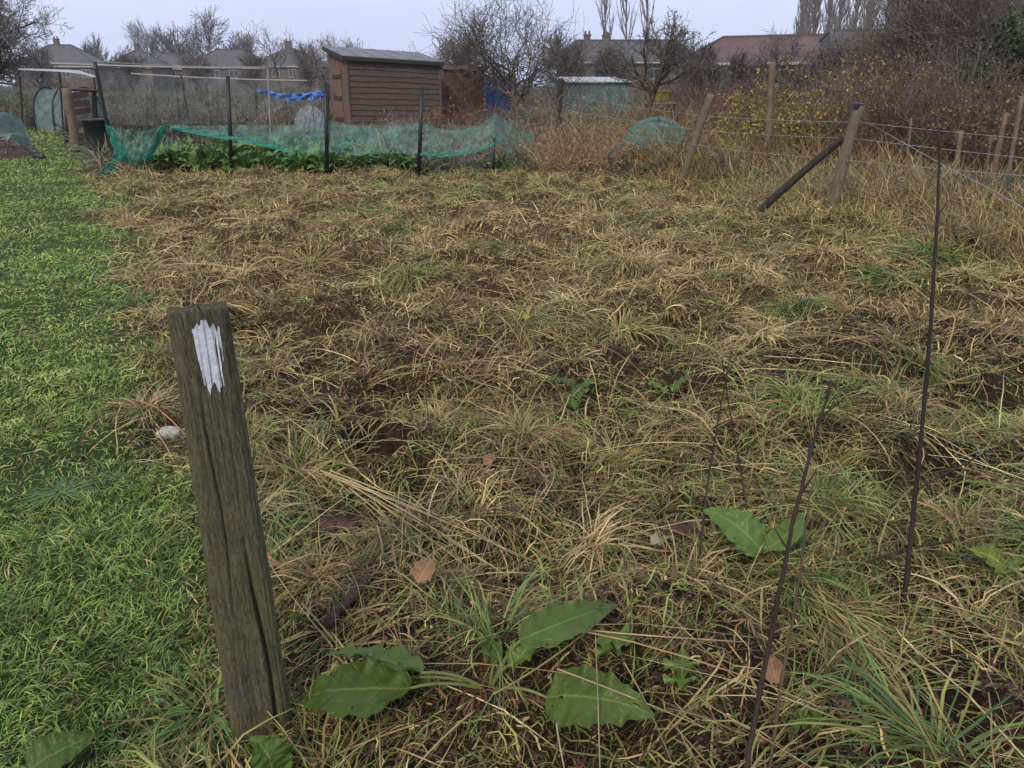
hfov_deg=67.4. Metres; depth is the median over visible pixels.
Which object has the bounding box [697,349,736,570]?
dead stem
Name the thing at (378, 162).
leafy vegetable
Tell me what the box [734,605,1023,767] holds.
grass tussock
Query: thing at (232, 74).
window
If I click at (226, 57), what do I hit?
house
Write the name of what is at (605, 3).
poplar
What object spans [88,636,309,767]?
grass tussock
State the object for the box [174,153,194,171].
leafy vegetable
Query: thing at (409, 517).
straw stalk
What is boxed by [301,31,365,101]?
bare tree
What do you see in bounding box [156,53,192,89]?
house
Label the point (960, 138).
wooden stake
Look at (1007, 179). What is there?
netting heap
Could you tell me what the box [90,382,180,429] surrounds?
grass tussock
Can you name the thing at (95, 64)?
bean frame
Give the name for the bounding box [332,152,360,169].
leafy vegetable
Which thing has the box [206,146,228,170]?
leafy vegetable
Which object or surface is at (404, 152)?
leafy vegetable
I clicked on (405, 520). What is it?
straw stalk
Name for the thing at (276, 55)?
bare tree
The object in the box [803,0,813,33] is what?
poplar
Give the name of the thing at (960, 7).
scrub tree
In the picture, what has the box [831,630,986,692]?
straw stalk
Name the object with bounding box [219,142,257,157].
leafy vegetable
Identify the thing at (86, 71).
window
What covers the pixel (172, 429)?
stone
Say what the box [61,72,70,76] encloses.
window
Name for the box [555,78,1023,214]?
wire fence
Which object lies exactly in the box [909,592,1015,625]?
straw stalk
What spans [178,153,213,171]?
leafy vegetable
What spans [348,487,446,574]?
straw stalk
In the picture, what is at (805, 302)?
grass tussock
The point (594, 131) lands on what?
dead weeds
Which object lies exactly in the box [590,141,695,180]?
dry grass
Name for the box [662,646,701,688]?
buttercup plant
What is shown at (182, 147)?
leafy vegetable
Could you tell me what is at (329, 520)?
rotten board
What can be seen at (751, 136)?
dry grass
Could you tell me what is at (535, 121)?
weed clump
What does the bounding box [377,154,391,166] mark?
leafy vegetable
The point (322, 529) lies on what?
twig
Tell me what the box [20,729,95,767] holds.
dock plant
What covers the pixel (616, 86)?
greenhouse
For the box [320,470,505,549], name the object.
straw stalk
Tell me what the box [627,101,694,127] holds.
weed clump
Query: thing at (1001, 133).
wooden stake
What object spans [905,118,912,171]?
wooden stake
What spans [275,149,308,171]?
leafy vegetable
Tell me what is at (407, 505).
straw stalk
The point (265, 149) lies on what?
leafy vegetable
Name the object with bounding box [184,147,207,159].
leafy vegetable
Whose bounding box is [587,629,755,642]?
straw stalk
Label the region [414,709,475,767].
straw stalk
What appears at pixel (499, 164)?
weedy plant
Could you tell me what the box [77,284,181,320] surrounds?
grass tussock
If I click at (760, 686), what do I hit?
dead stem
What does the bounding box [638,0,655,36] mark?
poplar
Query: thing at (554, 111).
weed clump
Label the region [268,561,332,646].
straw stalk
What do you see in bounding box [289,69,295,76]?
window
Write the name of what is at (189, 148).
leafy vegetable
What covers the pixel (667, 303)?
flopped tussock grass
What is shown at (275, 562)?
fallen leaf
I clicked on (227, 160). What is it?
leafy vegetable
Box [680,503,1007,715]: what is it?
grass tussock
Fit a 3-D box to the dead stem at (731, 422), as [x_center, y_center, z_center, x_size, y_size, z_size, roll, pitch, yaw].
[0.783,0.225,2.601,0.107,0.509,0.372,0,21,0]
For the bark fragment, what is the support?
on the ground at (386, 432)
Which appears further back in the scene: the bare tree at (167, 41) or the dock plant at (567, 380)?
the bare tree at (167, 41)
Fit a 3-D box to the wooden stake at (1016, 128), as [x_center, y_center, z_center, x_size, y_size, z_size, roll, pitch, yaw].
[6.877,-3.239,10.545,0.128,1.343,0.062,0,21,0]
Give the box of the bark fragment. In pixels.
[656,519,699,536]
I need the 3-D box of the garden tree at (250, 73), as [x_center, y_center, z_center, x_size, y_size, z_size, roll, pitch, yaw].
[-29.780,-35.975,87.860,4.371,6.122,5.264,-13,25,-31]
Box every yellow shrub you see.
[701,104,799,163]
[716,68,827,155]
[736,34,929,155]
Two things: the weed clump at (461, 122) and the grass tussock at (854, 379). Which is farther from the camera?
the weed clump at (461, 122)
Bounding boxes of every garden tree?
[16,38,65,89]
[104,41,151,95]
[172,45,217,95]
[233,42,273,90]
[289,36,328,91]
[431,27,479,80]
[529,20,591,93]
[587,42,634,92]
[672,40,732,105]
[716,46,768,104]
[788,31,856,106]
[827,24,894,92]
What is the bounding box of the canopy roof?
[18,68,95,134]
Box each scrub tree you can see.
[814,0,1023,109]
[815,0,995,107]
[915,0,1023,94]
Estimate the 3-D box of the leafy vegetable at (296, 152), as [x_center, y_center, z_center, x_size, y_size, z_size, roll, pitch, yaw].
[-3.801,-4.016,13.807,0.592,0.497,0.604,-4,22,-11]
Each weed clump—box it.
[0,92,33,126]
[77,106,159,131]
[78,82,224,142]
[114,84,262,141]
[144,91,281,126]
[170,88,300,143]
[232,100,340,137]
[248,80,332,119]
[374,107,447,135]
[423,91,509,136]
[457,99,552,137]
[486,100,593,131]
[521,83,644,130]
[564,93,669,132]
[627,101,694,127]
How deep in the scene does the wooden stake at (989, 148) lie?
10.94 m
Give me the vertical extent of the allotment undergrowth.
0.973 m
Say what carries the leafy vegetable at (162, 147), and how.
on the ground at (386, 432)
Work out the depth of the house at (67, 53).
149.71 m
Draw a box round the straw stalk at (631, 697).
[557,668,722,735]
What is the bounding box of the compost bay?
[61,87,97,152]
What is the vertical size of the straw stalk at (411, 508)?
0.124 m
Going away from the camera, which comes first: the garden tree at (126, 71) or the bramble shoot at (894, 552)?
the bramble shoot at (894, 552)
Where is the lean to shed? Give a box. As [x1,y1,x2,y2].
[441,65,487,124]
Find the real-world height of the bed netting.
1.685 m
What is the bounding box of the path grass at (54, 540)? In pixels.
[0,125,321,767]
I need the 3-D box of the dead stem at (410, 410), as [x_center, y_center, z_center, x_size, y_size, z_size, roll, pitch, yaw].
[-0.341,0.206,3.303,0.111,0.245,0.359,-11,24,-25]
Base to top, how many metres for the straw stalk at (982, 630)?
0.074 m
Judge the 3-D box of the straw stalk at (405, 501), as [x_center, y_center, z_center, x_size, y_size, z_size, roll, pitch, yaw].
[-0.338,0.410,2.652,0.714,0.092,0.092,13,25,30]
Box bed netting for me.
[97,76,533,177]
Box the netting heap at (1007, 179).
[950,173,1021,211]
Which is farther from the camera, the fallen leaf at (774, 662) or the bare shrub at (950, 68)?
the bare shrub at (950, 68)
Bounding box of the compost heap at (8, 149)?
[0,133,39,158]
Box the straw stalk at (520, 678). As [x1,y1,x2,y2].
[492,592,630,694]
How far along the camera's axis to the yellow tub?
24.15 m
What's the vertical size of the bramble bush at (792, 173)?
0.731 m
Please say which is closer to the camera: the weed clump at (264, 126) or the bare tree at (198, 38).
the weed clump at (264, 126)
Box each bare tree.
[0,0,74,99]
[80,32,112,61]
[120,16,164,56]
[145,20,192,56]
[173,7,240,56]
[214,29,258,54]
[239,20,300,92]
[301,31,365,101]
[730,22,818,101]
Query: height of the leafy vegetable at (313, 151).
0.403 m
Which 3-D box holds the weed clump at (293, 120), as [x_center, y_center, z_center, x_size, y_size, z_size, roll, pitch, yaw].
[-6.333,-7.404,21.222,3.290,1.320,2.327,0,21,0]
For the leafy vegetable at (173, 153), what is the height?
0.500 m
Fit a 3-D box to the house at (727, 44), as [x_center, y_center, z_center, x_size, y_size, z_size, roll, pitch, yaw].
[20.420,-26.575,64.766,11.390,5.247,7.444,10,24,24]
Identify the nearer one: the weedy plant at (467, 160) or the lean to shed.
the weedy plant at (467, 160)
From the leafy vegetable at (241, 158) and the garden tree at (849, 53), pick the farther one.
the garden tree at (849, 53)
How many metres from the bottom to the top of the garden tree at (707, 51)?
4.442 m
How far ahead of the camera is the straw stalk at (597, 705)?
1.75 m
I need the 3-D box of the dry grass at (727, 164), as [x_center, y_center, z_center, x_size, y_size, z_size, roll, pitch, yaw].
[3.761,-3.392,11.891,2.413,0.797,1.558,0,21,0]
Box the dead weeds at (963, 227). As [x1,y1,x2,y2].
[902,191,1023,271]
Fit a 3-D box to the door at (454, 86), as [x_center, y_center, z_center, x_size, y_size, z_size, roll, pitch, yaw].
[-1.795,-10.081,27.410,0.698,1.660,0.018,-9,23,-22]
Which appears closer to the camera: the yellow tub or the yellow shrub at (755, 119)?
the yellow shrub at (755, 119)
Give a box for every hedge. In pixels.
[0,72,135,109]
[55,76,222,104]
[155,79,312,102]
[272,77,322,99]
[502,73,598,107]
[578,82,722,105]
[653,63,796,113]
[756,65,940,107]
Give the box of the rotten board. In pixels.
[312,514,364,532]
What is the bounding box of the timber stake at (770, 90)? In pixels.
[763,62,775,164]
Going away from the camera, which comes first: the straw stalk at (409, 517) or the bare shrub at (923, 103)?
the straw stalk at (409, 517)
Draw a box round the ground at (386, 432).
[0,86,1023,767]
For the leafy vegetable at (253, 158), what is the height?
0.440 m
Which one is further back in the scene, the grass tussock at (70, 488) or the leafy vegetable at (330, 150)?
the leafy vegetable at (330, 150)
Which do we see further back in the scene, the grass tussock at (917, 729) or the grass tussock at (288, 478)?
the grass tussock at (288, 478)
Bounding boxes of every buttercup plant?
[271,578,285,593]
[289,611,316,630]
[594,622,637,657]
[602,543,632,561]
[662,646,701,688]
[790,706,832,734]
[848,605,884,627]
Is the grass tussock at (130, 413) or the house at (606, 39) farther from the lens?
the house at (606, 39)
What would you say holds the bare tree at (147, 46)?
on the ground at (386, 432)
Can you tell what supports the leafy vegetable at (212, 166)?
on the ground at (386, 432)
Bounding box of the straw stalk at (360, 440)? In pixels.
[291,387,447,489]
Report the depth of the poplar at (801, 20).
135.62 m
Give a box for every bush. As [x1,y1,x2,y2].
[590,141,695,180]
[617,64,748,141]
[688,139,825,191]
[736,153,871,192]
[933,0,1023,143]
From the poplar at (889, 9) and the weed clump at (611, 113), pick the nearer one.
the weed clump at (611, 113)
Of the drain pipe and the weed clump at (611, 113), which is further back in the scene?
the weed clump at (611, 113)
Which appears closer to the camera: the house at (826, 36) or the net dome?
the net dome
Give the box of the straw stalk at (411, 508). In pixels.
[323,473,537,563]
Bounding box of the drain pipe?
[32,154,45,158]
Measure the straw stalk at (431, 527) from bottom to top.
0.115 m
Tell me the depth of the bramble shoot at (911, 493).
2.83 m
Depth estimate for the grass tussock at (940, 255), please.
6.76 m
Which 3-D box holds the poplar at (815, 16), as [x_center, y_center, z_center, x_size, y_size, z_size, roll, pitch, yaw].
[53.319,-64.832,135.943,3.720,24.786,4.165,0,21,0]
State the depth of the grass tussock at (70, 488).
2.99 m
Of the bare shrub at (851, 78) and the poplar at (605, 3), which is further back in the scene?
the poplar at (605, 3)
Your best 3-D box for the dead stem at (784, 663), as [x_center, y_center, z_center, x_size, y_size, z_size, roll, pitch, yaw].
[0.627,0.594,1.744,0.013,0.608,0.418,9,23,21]
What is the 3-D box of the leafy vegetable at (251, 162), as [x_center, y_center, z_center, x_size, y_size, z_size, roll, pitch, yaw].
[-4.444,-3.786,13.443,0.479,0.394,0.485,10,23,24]
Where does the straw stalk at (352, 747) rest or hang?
on the ground at (386, 432)
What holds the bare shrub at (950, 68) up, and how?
on the ground at (386, 432)
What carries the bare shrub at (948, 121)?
on the ground at (386, 432)
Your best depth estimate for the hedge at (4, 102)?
44.91 m
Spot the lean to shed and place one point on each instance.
(445, 94)
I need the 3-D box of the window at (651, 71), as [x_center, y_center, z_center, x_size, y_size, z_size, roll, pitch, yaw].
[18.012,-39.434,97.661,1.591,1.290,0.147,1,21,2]
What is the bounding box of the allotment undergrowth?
[0,94,1023,202]
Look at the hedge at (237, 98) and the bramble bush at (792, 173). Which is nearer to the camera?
the bramble bush at (792, 173)
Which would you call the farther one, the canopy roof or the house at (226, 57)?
the house at (226, 57)
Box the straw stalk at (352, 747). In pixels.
[307,719,428,767]
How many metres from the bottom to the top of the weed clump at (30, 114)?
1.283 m
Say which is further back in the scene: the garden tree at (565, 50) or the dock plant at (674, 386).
the garden tree at (565, 50)
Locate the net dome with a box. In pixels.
[598,117,690,158]
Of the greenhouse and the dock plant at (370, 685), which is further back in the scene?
the greenhouse
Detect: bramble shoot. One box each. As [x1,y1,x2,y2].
[814,434,1023,580]
[857,521,1020,566]
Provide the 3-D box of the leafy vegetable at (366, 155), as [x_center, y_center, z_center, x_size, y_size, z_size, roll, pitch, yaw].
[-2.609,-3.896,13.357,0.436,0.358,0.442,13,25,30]
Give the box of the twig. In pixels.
[299,512,371,538]
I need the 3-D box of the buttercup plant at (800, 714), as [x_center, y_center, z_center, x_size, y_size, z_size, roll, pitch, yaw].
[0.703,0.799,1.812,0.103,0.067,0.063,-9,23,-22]
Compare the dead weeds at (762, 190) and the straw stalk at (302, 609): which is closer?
the straw stalk at (302, 609)
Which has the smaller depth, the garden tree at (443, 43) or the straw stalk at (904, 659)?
the straw stalk at (904, 659)
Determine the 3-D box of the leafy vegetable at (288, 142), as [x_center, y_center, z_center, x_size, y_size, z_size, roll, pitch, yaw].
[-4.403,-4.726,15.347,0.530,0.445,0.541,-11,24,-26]
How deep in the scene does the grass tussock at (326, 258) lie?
6.53 m
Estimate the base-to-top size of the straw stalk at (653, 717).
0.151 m
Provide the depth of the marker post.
1.66 m
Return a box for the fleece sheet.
[405,150,439,164]
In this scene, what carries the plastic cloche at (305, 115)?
on the allotment undergrowth
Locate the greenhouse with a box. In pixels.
[552,77,630,121]
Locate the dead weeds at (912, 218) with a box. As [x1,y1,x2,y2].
[859,176,1023,235]
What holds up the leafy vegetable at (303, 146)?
on the ground at (386, 432)
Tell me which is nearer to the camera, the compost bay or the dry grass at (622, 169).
the dry grass at (622, 169)
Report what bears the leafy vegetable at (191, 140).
on the ground at (386, 432)
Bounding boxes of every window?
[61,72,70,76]
[81,70,90,76]
[210,70,219,76]
[229,70,238,77]
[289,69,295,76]
[647,68,659,78]
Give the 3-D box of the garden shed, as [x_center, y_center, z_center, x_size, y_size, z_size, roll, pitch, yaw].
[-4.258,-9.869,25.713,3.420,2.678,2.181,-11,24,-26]
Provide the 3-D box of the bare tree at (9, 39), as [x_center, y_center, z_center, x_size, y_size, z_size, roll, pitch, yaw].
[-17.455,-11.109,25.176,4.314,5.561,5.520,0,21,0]
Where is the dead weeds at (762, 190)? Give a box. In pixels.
[721,156,882,207]
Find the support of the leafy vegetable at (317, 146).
on the ground at (386, 432)
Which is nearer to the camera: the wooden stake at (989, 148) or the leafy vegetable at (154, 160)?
the wooden stake at (989, 148)
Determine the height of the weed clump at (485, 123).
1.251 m
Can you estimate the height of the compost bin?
0.780 m
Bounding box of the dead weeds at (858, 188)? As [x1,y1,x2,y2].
[785,133,1014,218]
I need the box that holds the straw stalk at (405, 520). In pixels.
[339,476,469,569]
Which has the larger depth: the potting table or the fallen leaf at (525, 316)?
the potting table
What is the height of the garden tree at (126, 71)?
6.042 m
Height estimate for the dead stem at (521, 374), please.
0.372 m
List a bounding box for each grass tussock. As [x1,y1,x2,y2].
[10,473,110,513]
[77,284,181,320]
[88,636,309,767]
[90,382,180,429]
[253,423,370,515]
[254,236,365,273]
[261,480,336,559]
[369,212,413,235]
[409,551,596,739]
[552,303,681,357]
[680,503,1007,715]
[705,490,898,647]
[732,290,842,323]
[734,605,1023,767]
[773,337,920,400]
[789,220,910,252]
[814,252,964,300]
[869,229,976,271]
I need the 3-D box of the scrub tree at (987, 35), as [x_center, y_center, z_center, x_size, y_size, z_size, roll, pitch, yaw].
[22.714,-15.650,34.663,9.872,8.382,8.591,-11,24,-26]
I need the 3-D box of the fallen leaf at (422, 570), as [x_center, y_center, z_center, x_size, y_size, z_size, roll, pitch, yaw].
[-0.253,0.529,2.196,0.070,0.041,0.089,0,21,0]
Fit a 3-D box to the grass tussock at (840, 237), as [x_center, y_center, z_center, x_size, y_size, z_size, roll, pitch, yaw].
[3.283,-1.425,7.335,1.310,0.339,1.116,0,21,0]
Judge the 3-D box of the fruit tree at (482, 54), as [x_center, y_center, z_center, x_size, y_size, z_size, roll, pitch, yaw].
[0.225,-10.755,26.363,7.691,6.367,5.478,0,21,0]
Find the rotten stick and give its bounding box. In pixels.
[321,575,369,629]
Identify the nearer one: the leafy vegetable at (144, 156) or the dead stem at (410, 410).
the dead stem at (410, 410)
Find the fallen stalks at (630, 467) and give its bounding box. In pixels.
[78,165,1023,767]
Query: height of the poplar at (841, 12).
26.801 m
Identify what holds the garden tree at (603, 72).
on the ground at (386, 432)
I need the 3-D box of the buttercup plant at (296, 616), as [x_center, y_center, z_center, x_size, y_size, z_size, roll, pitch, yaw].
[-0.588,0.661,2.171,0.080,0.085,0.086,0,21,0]
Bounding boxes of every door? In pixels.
[332,68,344,127]
[452,76,470,122]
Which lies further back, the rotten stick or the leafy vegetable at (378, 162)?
the leafy vegetable at (378, 162)
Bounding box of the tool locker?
[484,73,511,119]
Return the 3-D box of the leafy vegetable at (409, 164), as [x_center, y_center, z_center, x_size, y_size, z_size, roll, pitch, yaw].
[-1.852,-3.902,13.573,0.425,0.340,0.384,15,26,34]
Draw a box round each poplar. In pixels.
[594,0,614,38]
[615,0,639,38]
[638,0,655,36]
[793,0,810,33]
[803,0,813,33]
[805,0,823,33]
[819,0,842,32]
[833,0,852,28]
[844,0,868,28]
[860,0,880,28]
[863,0,883,28]
[884,0,899,26]
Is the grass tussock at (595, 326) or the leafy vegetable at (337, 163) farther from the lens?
the leafy vegetable at (337, 163)
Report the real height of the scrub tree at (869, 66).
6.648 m
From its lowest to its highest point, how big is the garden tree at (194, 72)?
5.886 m
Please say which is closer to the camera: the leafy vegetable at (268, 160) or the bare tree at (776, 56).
the leafy vegetable at (268, 160)
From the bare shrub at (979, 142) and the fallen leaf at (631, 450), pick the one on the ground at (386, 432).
the bare shrub at (979, 142)
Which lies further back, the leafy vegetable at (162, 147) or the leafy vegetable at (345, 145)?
the leafy vegetable at (345, 145)
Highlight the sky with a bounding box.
[0,0,953,85]
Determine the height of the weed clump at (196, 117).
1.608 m
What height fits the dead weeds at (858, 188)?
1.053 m
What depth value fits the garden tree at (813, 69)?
47.58 m
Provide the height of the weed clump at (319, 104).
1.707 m
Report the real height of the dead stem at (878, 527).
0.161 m
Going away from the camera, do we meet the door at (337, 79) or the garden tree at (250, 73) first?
the door at (337, 79)
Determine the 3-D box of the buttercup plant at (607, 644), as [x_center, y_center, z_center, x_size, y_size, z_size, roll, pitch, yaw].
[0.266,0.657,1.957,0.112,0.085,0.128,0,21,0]
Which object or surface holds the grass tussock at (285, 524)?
on the ground at (386, 432)
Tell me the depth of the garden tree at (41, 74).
73.51 m
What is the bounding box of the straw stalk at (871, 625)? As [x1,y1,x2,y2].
[816,595,934,660]
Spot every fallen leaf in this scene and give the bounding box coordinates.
[267,553,302,570]
[410,559,434,582]
[483,453,495,463]
[522,312,530,319]
[629,447,642,457]
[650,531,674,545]
[761,655,785,683]
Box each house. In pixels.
[15,36,116,90]
[113,42,175,90]
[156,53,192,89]
[181,49,256,90]
[252,39,329,90]
[560,31,688,95]
[678,33,825,101]
[818,29,953,99]
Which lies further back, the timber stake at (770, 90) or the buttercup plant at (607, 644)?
the timber stake at (770, 90)
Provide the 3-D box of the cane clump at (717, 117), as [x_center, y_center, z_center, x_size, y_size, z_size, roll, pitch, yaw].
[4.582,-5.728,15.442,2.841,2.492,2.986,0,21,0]
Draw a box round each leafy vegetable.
[123,144,144,168]
[137,150,163,172]
[140,151,149,168]
[146,144,178,172]
[156,142,187,167]
[156,142,190,169]
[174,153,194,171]
[178,136,202,146]
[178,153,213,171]
[179,144,194,168]
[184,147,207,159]
[196,157,215,172]
[201,145,221,151]
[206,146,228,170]
[206,153,221,171]
[210,138,227,148]
[214,143,236,164]
[218,152,245,172]
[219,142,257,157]
[228,149,258,167]
[246,157,271,169]
[248,150,264,160]
[250,140,270,155]
[252,141,284,153]
[253,150,277,163]
[254,152,282,169]
[272,157,287,172]
[274,147,291,172]
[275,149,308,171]
[283,137,305,147]
[284,153,311,171]
[289,146,314,155]
[298,140,314,150]
[298,150,314,175]
[302,148,316,156]
[307,151,332,174]
[312,150,340,173]
[315,143,331,152]
[317,146,346,154]
[323,141,351,152]
[330,153,353,170]
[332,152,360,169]
[348,148,360,168]
[350,149,376,167]
[354,155,369,167]
[366,155,386,167]
[374,147,390,158]
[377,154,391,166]
[386,151,410,168]
[395,154,416,171]
[396,149,415,160]
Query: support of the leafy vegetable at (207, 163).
on the ground at (386, 432)
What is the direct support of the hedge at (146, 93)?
on the ground at (386, 432)
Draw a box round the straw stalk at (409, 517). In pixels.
[333,476,485,562]
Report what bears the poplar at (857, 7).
on the ground at (386, 432)
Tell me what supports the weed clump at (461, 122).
on the ground at (386, 432)
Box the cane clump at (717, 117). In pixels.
[669,36,804,142]
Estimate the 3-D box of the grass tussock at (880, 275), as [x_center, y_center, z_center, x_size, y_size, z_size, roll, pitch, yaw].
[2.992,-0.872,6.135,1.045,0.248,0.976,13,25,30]
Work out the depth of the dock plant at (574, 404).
3.79 m
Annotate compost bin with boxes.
[81,118,109,149]
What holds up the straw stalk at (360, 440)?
on the ground at (386, 432)
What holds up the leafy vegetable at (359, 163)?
on the ground at (386, 432)
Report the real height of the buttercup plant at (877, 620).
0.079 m
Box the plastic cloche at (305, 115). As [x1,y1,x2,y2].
[292,105,323,131]
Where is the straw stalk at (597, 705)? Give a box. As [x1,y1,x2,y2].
[595,630,600,767]
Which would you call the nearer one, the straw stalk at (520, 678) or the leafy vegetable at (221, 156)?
the straw stalk at (520, 678)
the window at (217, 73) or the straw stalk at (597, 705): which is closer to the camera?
the straw stalk at (597, 705)
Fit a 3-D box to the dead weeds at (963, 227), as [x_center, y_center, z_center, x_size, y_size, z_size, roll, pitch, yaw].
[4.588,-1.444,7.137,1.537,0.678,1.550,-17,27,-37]
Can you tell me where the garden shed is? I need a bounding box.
[322,46,443,132]
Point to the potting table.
(674, 103)
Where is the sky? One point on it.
(387, 24)
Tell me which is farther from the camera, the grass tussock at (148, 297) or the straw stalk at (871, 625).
the grass tussock at (148, 297)
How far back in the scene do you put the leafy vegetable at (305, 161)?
13.49 m
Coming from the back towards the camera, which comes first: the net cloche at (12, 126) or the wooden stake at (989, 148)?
the net cloche at (12, 126)
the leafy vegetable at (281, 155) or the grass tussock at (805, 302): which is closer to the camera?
the grass tussock at (805, 302)
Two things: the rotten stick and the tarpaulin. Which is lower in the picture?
the rotten stick
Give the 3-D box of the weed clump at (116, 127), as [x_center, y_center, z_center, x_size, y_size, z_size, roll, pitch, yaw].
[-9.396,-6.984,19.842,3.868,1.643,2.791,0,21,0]
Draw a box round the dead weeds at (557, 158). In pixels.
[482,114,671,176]
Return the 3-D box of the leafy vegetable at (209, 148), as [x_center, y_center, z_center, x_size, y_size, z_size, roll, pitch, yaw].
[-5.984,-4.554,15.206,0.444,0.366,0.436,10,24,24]
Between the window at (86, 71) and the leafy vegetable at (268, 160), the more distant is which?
the window at (86, 71)
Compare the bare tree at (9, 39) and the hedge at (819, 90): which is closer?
the bare tree at (9, 39)
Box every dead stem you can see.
[405,397,434,421]
[422,359,430,428]
[511,336,538,411]
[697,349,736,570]
[722,363,747,507]
[744,381,841,767]
[768,486,811,767]
[874,512,885,553]
[900,123,955,615]
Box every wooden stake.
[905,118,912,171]
[953,130,963,174]
[982,136,992,179]
[988,113,1008,182]
[1005,96,1023,178]
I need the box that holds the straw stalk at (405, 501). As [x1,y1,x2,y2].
[330,470,492,541]
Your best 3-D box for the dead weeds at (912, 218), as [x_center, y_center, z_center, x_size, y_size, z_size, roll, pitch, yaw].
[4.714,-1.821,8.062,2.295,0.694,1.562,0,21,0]
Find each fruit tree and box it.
[414,0,627,123]
[605,6,720,126]
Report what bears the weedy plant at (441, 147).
on the ground at (386, 432)
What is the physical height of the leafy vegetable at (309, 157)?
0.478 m
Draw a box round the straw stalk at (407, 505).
[328,472,519,556]
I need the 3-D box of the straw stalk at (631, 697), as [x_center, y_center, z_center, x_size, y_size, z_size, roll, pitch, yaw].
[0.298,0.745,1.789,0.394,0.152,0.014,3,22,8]
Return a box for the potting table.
[645,102,676,120]
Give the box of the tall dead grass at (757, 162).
[78,95,1023,287]
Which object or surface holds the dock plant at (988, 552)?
on the ground at (386, 432)
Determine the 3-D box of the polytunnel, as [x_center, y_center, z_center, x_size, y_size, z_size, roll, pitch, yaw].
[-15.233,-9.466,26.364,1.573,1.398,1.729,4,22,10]
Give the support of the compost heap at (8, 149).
on the ground at (386, 432)
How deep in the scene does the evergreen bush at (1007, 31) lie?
13.71 m
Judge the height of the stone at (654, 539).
0.042 m
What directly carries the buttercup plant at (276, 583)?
on the ground at (386, 432)
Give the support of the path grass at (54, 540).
on the ground at (386, 432)
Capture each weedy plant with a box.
[312,127,413,148]
[406,140,466,156]
[409,149,496,176]
[478,150,540,173]
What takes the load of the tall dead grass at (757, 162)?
on the ground at (386, 432)
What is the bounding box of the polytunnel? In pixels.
[33,86,102,130]
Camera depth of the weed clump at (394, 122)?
22.51 m
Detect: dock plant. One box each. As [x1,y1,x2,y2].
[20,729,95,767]
[249,735,292,767]
[299,599,654,727]
[545,375,595,398]
[565,388,596,427]
[640,376,692,392]
[703,507,810,557]
[969,544,1023,576]
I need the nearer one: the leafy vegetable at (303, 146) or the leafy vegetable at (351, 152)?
the leafy vegetable at (351, 152)
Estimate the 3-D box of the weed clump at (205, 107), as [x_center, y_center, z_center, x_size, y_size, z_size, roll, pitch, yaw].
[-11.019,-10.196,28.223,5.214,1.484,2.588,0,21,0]
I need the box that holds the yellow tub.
[654,90,669,101]
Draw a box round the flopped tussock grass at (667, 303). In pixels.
[71,169,1023,679]
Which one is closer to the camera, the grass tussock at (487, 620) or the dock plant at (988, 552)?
the grass tussock at (487, 620)
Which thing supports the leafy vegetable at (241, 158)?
on the ground at (386, 432)
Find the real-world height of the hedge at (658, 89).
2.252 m
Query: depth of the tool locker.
29.14 m
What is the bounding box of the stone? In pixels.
[155,426,180,440]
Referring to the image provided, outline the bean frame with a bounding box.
[51,61,316,154]
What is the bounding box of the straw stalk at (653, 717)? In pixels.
[623,662,673,767]
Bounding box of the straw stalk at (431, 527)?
[350,479,511,578]
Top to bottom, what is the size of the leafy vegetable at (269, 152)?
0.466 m
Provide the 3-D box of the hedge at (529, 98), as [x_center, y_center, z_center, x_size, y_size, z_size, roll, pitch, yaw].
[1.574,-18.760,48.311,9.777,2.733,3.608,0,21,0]
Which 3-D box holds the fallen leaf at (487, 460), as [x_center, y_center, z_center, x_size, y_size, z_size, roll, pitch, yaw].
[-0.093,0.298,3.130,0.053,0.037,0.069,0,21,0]
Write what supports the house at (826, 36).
on the ground at (386, 432)
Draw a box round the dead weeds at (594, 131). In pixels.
[548,107,654,149]
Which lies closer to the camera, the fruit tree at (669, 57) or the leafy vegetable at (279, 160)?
the leafy vegetable at (279, 160)
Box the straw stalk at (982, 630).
[947,605,1023,659]
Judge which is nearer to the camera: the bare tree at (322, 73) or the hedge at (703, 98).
the hedge at (703, 98)
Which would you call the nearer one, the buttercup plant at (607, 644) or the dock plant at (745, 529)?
the buttercup plant at (607, 644)
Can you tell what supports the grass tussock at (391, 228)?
on the ground at (386, 432)
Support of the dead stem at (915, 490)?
on the ground at (386, 432)
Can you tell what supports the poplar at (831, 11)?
on the ground at (386, 432)
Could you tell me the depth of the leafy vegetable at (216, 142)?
16.42 m
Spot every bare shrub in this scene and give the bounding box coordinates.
[787,32,1013,162]
[788,37,933,135]
[825,10,1023,168]
[865,1,1020,134]
[881,25,1023,178]
[921,54,1023,187]
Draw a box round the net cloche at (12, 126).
[0,112,32,146]
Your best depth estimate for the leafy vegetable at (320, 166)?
13.40 m
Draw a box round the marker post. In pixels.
[166,301,292,748]
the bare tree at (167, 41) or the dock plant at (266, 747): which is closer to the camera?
the dock plant at (266, 747)
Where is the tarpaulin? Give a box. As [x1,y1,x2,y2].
[254,86,329,136]

